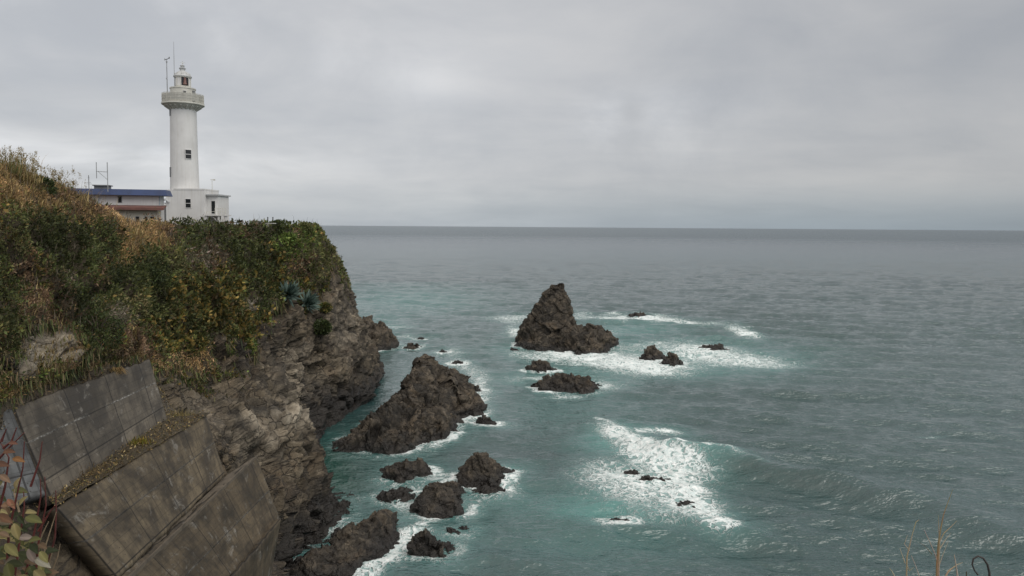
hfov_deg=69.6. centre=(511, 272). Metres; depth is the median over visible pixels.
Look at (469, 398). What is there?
rock
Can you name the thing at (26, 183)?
dry grass
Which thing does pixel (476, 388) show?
rock
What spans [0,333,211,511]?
leaf litter
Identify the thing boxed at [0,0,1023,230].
sky
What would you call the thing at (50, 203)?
bare twigs
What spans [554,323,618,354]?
rock
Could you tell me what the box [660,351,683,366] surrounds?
rock
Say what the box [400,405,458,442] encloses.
rock
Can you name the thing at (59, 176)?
grass tuft
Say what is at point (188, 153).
window
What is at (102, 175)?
antenna frame
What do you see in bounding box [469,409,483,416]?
rock
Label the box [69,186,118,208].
grass tuft
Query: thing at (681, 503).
rock
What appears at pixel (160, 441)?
earth berm
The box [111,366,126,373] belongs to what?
hanging plant
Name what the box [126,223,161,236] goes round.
grass tuft
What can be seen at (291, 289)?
agave
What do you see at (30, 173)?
grass tuft
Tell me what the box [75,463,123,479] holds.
weed tuft
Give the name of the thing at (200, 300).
yellow green creeper
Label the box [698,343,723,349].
rock
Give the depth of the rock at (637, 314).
247.80 m
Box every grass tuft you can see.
[0,145,44,178]
[8,160,45,184]
[39,167,86,198]
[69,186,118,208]
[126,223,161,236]
[165,408,197,415]
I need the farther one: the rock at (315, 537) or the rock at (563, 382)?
the rock at (563, 382)
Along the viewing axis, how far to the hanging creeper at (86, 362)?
41.75 m
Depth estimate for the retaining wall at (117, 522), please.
37.91 m
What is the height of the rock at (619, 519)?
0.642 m
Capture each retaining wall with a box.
[0,409,44,508]
[14,359,166,508]
[43,416,224,575]
[121,457,279,575]
[231,518,280,575]
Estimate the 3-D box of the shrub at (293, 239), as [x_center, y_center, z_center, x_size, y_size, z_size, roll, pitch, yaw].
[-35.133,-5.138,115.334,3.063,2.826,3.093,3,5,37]
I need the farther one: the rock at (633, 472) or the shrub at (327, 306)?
the shrub at (327, 306)
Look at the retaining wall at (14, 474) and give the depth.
34.13 m
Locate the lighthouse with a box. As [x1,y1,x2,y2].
[161,42,231,224]
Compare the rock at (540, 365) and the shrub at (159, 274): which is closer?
the shrub at (159, 274)
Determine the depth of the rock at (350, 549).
65.67 m
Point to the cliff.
(303, 387)
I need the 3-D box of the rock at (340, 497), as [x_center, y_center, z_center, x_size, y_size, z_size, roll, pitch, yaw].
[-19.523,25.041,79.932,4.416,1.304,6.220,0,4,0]
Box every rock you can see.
[285,509,399,575]
[300,500,352,549]
[324,354,468,454]
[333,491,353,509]
[362,315,399,350]
[376,486,415,502]
[379,457,432,482]
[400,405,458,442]
[403,343,421,349]
[406,528,454,557]
[409,481,467,518]
[431,356,487,417]
[446,527,460,534]
[451,360,466,363]
[454,452,514,487]
[458,526,468,529]
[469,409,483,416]
[472,484,505,493]
[473,384,481,391]
[474,414,496,424]
[514,283,576,351]
[525,359,556,372]
[531,372,598,393]
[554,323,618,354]
[606,517,629,520]
[623,469,639,474]
[627,311,645,317]
[636,475,670,480]
[639,344,664,359]
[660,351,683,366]
[675,500,695,507]
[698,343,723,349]
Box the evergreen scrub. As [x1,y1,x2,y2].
[0,176,351,396]
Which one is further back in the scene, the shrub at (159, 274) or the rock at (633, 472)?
the rock at (633, 472)
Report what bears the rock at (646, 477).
in the sea
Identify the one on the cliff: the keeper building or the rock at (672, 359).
the keeper building
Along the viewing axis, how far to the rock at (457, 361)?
160.84 m
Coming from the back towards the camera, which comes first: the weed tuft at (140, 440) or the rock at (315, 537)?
the rock at (315, 537)
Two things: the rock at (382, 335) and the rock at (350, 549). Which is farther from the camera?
the rock at (382, 335)
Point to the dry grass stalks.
(938, 560)
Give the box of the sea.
[293,225,1023,575]
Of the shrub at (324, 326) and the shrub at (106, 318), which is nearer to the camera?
the shrub at (106, 318)
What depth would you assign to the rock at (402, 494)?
81.42 m
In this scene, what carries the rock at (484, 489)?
in the sea
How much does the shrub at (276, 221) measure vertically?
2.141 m
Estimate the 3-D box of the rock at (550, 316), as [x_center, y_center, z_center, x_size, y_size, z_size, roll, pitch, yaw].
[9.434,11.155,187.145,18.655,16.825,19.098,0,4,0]
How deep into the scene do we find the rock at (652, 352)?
166.40 m
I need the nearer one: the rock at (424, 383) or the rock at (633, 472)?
the rock at (633, 472)
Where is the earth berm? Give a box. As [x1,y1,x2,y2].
[48,412,209,505]
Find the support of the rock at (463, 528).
in the sea
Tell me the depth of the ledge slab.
41.91 m
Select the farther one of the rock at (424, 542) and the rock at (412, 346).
the rock at (412, 346)
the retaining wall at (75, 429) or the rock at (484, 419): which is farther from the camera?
the rock at (484, 419)
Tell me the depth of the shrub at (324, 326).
112.84 m
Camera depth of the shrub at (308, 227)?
122.79 m
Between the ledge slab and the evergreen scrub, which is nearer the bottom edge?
the ledge slab
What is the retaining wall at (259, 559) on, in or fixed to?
on the cliff
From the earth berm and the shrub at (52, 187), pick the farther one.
the shrub at (52, 187)
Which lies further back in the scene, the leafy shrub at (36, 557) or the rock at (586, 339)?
the rock at (586, 339)
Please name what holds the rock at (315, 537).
in the sea
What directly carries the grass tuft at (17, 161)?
on the cliff
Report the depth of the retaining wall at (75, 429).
39.15 m
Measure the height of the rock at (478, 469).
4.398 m
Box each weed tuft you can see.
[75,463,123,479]
[130,435,156,446]
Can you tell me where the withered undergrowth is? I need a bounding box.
[0,174,348,395]
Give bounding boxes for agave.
[278,281,303,306]
[300,289,320,312]
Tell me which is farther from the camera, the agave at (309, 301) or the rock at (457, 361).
the rock at (457, 361)
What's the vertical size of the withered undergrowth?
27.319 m
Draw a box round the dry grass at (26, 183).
[0,161,315,401]
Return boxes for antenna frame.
[96,162,107,190]
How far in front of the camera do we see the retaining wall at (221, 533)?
43.24 m
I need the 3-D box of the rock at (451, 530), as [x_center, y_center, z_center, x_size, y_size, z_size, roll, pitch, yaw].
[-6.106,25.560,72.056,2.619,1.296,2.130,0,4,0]
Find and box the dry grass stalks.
[889,490,966,575]
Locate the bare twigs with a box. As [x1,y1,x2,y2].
[0,153,344,399]
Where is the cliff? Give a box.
[0,182,384,575]
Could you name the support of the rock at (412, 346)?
in the sea
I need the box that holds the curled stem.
[971,555,990,575]
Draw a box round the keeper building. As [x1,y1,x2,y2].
[70,185,172,221]
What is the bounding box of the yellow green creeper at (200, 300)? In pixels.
[0,168,350,400]
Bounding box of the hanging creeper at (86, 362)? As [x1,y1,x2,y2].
[0,262,353,412]
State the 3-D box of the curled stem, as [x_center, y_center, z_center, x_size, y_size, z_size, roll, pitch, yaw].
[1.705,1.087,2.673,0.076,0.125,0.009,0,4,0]
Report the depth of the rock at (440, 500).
77.80 m
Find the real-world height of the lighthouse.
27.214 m
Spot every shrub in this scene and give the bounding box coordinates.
[0,427,59,575]
[36,175,58,197]
[73,307,126,348]
[138,263,165,289]
[273,219,285,230]
[282,231,297,246]
[298,222,314,233]
[312,317,331,335]
[317,302,332,313]
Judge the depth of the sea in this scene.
127.74 m
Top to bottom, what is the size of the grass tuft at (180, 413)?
1.574 m
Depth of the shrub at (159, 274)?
66.44 m
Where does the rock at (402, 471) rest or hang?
in the sea
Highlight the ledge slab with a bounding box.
[128,456,256,575]

